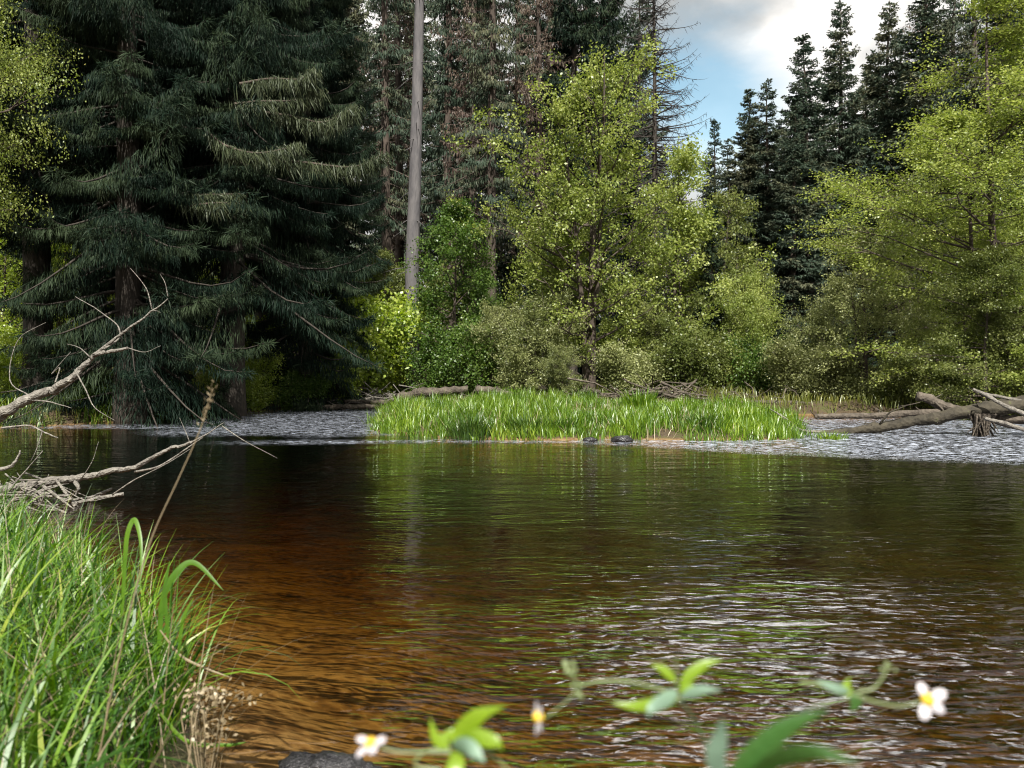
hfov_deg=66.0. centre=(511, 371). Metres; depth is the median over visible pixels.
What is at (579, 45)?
spruce tree
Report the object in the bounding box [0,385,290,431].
bank edge grass
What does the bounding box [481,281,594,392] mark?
bush
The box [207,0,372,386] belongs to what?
spruce tree
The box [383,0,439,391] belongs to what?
tall snag
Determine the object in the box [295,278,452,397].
bush
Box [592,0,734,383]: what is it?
dead spruce
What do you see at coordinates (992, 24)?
spruce tree
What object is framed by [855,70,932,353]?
spruce tree
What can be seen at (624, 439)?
wet rock
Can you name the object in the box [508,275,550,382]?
young spruce
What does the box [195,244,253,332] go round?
broadleaf tree
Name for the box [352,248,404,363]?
broadleaf tree
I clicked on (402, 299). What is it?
bush
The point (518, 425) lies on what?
grass tuft
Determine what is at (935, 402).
fallen log
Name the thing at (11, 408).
dead bough
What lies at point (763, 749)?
leafy plant
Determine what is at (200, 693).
dry seed plant
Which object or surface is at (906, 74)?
spruce tree
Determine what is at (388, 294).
bush
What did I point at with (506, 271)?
young spruce
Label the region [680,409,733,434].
grass tuft
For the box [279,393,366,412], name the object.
brushwood pile
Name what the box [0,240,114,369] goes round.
broadleaf tree
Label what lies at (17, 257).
spruce tree
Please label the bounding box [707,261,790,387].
broadleaf tree
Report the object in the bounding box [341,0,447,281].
spruce tree
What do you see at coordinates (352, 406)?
fallen log
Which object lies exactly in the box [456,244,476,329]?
young spruce
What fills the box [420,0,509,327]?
spruce tree
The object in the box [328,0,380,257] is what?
spruce tree
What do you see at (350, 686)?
ground
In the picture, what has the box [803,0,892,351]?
spruce tree
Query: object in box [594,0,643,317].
spruce tree
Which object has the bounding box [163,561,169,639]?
tall sedge
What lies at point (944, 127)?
broadleaf tree
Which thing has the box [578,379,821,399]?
brushwood pile
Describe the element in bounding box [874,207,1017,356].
broadleaf tree
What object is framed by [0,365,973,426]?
bank grass
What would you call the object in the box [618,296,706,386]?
bush
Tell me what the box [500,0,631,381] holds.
spruce tree
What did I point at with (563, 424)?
grass tuft
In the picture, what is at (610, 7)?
spruce tree
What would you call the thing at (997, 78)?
spruce tree
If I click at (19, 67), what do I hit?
broadleaf tree
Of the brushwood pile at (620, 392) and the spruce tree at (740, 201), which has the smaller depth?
the brushwood pile at (620, 392)
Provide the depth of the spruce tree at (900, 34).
61.66 m
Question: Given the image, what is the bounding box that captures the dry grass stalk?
[97,380,216,767]
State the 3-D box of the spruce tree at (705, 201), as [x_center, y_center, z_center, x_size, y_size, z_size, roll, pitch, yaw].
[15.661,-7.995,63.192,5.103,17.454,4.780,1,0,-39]
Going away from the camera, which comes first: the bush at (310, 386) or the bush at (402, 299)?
the bush at (310, 386)
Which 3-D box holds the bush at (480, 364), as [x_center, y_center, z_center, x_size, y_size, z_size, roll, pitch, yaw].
[-1.983,-0.181,35.300,4.562,4.403,4.438,0,0,-24]
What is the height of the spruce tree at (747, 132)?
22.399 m
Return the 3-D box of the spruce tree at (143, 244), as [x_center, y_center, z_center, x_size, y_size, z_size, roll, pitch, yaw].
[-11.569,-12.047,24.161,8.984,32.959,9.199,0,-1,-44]
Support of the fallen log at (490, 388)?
on the brushwood pile at (620, 392)
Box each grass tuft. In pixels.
[440,411,504,441]
[500,411,563,437]
[537,414,582,434]
[618,386,661,409]
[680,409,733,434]
[809,430,855,441]
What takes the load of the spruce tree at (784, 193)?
on the ground at (350, 686)
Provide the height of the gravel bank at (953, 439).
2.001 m
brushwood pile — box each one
[0,472,123,520]
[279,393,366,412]
[327,382,452,406]
[386,384,546,403]
[460,383,677,399]
[567,372,708,400]
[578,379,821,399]
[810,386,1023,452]
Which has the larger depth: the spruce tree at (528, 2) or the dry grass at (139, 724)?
the spruce tree at (528, 2)
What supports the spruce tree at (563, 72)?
on the ground at (350, 686)
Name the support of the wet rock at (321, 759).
on the ground at (350, 686)
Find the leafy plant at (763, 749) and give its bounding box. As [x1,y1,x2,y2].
[706,709,859,767]
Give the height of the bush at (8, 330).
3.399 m
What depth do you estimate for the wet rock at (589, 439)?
17.03 m
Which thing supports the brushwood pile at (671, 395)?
on the ground at (350, 686)
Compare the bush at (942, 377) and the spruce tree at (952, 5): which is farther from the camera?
the spruce tree at (952, 5)
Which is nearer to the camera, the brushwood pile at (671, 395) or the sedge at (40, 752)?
the sedge at (40, 752)
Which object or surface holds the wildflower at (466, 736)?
on the ground at (350, 686)
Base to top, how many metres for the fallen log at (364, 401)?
0.241 m
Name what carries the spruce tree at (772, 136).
on the ground at (350, 686)
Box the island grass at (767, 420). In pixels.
[356,384,819,455]
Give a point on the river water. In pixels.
(152, 441)
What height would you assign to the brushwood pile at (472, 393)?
0.917 m
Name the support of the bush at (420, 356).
on the ground at (350, 686)
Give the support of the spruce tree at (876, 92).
on the ground at (350, 686)
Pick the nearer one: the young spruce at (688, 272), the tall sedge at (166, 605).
the tall sedge at (166, 605)
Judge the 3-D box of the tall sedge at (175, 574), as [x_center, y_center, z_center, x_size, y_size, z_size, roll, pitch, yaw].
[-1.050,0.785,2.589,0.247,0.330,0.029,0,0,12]
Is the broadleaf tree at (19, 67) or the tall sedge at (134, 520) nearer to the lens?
the tall sedge at (134, 520)
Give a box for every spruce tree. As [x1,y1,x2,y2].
[0,0,152,398]
[0,0,287,456]
[0,1,144,384]
[2,1,114,327]
[52,0,285,392]
[57,0,395,435]
[107,87,198,350]
[170,100,220,336]
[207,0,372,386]
[243,0,394,434]
[258,0,393,362]
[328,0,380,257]
[329,0,394,265]
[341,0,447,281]
[355,0,439,371]
[364,11,405,250]
[368,0,453,349]
[390,0,502,350]
[420,0,479,321]
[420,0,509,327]
[422,0,515,312]
[428,0,547,385]
[464,50,520,372]
[477,0,554,350]
[496,0,555,374]
[496,0,580,274]
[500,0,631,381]
[520,0,569,286]
[543,2,599,315]
[553,0,616,186]
[577,0,670,379]
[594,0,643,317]
[615,0,674,341]
[617,12,664,334]
[657,157,674,300]
[661,156,690,331]
[694,118,734,279]
[695,163,727,283]
[716,88,777,361]
[718,138,738,321]
[728,123,764,321]
[734,78,787,342]
[755,105,839,349]
[756,33,865,351]
[764,118,790,201]
[769,97,831,292]
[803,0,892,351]
[808,100,868,272]
[827,93,872,248]
[845,0,992,362]
[845,1,915,357]
[845,69,880,287]
[854,61,893,274]
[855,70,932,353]
[879,27,918,109]
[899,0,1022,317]
[900,0,981,275]
[902,4,956,224]
[943,0,1023,298]
[965,0,1023,315]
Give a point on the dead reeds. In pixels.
(607, 420)
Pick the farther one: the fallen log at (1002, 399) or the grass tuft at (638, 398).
the grass tuft at (638, 398)
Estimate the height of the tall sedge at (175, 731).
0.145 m
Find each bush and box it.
[0,317,66,390]
[0,332,70,393]
[65,366,113,409]
[143,370,201,421]
[184,366,249,395]
[194,313,289,384]
[207,347,288,413]
[267,363,337,419]
[282,291,413,390]
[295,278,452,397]
[317,351,368,402]
[348,258,466,386]
[359,345,408,396]
[397,344,458,399]
[424,320,526,397]
[458,297,540,389]
[534,337,588,395]
[587,338,668,395]
[637,317,739,393]
[721,330,807,394]
[756,332,843,400]
[802,339,881,400]
[862,344,930,407]
[903,348,982,407]
[946,347,1022,430]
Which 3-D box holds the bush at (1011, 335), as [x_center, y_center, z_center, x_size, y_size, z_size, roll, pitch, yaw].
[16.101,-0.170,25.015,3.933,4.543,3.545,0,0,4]
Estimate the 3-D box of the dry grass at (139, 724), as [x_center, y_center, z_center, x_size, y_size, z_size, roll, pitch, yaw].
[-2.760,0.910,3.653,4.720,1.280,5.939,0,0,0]
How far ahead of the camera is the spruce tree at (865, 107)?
59.94 m
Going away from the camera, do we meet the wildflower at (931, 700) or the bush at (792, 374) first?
the wildflower at (931, 700)
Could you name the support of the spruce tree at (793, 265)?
on the ground at (350, 686)
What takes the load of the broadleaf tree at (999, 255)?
on the ground at (350, 686)
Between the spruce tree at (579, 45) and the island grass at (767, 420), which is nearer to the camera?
the island grass at (767, 420)
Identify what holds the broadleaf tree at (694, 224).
on the ground at (350, 686)
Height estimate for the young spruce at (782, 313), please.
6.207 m
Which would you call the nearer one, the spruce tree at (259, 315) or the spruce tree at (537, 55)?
the spruce tree at (259, 315)
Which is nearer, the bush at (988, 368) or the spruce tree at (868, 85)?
the bush at (988, 368)
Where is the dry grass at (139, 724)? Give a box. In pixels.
[0,467,304,767]
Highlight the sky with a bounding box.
[355,0,1023,335]
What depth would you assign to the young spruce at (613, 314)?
45.22 m
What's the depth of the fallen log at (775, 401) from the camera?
29.14 m
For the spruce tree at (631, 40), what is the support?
on the ground at (350, 686)
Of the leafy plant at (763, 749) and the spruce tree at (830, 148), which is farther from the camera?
the spruce tree at (830, 148)
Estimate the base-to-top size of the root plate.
0.752 m
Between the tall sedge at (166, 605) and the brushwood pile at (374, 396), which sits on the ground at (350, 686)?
the brushwood pile at (374, 396)
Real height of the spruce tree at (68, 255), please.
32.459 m
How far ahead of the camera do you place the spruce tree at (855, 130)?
63.95 m
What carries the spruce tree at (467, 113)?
on the ground at (350, 686)
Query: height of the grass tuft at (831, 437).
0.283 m
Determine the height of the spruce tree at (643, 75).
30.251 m
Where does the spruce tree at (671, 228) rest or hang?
on the ground at (350, 686)
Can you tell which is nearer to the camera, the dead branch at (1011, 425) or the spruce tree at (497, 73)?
the dead branch at (1011, 425)
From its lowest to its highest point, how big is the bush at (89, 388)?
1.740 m
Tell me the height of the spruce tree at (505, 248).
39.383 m
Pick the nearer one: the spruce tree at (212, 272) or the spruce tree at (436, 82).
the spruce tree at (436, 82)
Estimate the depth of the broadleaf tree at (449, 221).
35.84 m
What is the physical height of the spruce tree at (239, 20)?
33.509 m
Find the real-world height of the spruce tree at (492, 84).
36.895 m
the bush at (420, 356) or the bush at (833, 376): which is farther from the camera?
the bush at (420, 356)
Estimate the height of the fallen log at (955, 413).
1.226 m
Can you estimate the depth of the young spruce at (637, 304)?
45.59 m
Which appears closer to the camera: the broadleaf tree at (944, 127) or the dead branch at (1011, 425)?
the dead branch at (1011, 425)
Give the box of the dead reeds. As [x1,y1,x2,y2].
[370,393,803,447]
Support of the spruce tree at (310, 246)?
on the ground at (350, 686)
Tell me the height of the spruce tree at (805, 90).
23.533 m
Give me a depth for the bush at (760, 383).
32.62 m
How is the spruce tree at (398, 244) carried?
on the ground at (350, 686)
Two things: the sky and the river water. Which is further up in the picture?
the sky
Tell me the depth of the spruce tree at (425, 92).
69.41 m
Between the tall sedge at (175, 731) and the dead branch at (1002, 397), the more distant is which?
the dead branch at (1002, 397)
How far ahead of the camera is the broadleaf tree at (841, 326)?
32.35 m
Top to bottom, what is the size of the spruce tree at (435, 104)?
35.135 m
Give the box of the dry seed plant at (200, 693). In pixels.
[163,671,261,767]
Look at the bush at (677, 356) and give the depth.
32.49 m
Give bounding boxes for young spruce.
[0,238,10,327]
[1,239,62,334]
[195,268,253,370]
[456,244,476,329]
[497,257,519,377]
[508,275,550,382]
[596,292,623,382]
[617,246,665,379]
[664,238,710,379]
[688,204,732,391]
[704,258,738,379]
[763,289,790,356]
[860,304,889,378]
[925,278,961,350]
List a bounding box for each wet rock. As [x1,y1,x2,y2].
[278,750,366,767]
[350,761,381,767]
[582,437,597,442]
[611,435,633,444]
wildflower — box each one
[356,705,506,767]
[532,655,721,748]
[799,661,946,719]
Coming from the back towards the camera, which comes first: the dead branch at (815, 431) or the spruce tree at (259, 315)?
the spruce tree at (259, 315)
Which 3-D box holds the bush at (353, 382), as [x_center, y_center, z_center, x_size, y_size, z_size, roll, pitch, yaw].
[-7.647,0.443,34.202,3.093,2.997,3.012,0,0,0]
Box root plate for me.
[968,413,998,443]
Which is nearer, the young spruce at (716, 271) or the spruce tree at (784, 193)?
the young spruce at (716, 271)
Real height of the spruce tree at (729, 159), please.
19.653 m
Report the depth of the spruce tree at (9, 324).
59.93 m
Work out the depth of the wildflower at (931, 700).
0.66 m
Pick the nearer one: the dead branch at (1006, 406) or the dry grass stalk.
the dry grass stalk
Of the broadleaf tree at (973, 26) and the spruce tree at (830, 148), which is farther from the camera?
the spruce tree at (830, 148)
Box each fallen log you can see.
[320,404,382,410]
[344,399,395,404]
[394,385,467,400]
[475,385,527,394]
[522,382,599,393]
[741,400,811,403]
[808,397,1023,437]
[814,406,940,418]
[915,392,1023,429]
[971,395,1023,404]
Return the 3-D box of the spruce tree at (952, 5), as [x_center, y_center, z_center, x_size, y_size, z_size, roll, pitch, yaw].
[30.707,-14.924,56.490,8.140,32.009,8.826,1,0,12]
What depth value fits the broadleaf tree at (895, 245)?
40.05 m
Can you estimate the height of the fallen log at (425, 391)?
0.715 m
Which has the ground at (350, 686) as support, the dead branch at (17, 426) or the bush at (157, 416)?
the bush at (157, 416)
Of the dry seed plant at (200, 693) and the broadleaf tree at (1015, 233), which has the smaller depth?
the dry seed plant at (200, 693)
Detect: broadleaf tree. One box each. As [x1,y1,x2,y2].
[0,0,88,245]
[0,150,77,328]
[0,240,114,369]
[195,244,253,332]
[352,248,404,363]
[379,194,503,399]
[442,26,695,388]
[443,266,505,383]
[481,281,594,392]
[501,160,650,383]
[599,132,783,382]
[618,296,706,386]
[656,184,782,387]
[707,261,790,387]
[776,287,871,396]
[779,0,1023,408]
[793,222,951,397]
[862,168,955,359]
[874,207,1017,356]
[880,241,1023,434]
[921,140,1023,346]
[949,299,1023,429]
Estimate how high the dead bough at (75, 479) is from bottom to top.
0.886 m
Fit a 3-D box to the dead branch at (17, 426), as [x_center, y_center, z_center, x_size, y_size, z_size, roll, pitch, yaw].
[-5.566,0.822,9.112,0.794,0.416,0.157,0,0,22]
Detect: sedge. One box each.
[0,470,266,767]
[119,517,142,642]
[149,700,245,746]
[156,560,223,659]
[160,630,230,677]
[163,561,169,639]
[177,598,193,659]
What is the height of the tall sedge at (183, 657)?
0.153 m
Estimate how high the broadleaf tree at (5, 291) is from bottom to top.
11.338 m
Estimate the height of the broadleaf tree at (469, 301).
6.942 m
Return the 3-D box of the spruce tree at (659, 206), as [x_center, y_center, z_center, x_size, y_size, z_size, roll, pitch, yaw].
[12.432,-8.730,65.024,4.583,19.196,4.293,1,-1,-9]
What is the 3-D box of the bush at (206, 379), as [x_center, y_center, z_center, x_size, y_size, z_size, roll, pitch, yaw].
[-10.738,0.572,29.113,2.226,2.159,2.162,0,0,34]
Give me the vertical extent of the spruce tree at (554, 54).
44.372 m
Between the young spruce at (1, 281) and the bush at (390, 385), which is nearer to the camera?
the bush at (390, 385)
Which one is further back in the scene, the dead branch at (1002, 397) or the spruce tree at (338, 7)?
the spruce tree at (338, 7)
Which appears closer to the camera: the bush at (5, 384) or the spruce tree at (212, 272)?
the bush at (5, 384)
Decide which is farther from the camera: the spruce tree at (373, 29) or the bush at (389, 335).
the spruce tree at (373, 29)
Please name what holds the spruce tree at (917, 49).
on the ground at (350, 686)
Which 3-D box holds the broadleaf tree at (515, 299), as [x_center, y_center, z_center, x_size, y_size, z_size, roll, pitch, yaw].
[2.730,-4.428,38.586,6.992,11.217,7.248,0,0,-44]
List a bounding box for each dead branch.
[1,425,57,461]
[771,409,827,432]
[972,388,1023,416]
[984,416,1023,430]
[987,393,1020,399]
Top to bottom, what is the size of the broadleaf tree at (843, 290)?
6.709 m
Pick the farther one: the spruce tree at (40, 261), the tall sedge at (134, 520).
the spruce tree at (40, 261)
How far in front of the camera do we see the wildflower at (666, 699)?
0.66 m
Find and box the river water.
[0,409,1023,767]
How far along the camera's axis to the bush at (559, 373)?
31.01 m
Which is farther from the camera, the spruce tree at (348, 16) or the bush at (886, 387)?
the spruce tree at (348, 16)
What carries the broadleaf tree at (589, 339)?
on the ground at (350, 686)
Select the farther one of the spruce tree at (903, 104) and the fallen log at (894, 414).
the spruce tree at (903, 104)
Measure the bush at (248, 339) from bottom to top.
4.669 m
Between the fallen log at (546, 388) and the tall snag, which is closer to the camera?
the fallen log at (546, 388)
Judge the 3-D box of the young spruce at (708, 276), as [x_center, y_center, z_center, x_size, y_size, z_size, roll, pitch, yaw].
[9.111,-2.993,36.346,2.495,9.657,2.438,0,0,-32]
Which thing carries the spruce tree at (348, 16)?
on the ground at (350, 686)
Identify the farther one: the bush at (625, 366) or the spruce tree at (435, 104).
the spruce tree at (435, 104)
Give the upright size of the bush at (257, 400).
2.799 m
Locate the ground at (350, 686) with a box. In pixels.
[0,346,1023,767]
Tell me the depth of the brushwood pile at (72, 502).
8.78 m
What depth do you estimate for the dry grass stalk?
1.75 m
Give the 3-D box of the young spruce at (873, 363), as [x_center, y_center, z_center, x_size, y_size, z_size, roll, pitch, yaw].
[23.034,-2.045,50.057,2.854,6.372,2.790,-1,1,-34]
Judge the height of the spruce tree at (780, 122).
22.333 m
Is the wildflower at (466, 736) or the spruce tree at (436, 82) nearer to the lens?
the wildflower at (466, 736)
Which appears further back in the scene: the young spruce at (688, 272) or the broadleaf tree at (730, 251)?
the young spruce at (688, 272)
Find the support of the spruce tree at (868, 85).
on the ground at (350, 686)
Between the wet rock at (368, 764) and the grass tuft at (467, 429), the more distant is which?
the grass tuft at (467, 429)
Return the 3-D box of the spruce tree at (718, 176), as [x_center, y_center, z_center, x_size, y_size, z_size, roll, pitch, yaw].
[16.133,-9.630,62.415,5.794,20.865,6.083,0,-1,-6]
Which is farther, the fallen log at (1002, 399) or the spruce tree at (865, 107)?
the spruce tree at (865, 107)
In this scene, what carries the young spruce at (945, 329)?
on the ground at (350, 686)
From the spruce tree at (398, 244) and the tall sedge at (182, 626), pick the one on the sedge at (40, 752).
the tall sedge at (182, 626)
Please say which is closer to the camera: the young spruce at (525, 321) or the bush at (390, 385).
the bush at (390, 385)
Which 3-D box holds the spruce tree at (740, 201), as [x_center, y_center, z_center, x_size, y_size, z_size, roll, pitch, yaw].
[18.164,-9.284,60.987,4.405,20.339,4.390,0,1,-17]
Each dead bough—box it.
[0,268,168,422]
[0,419,275,500]

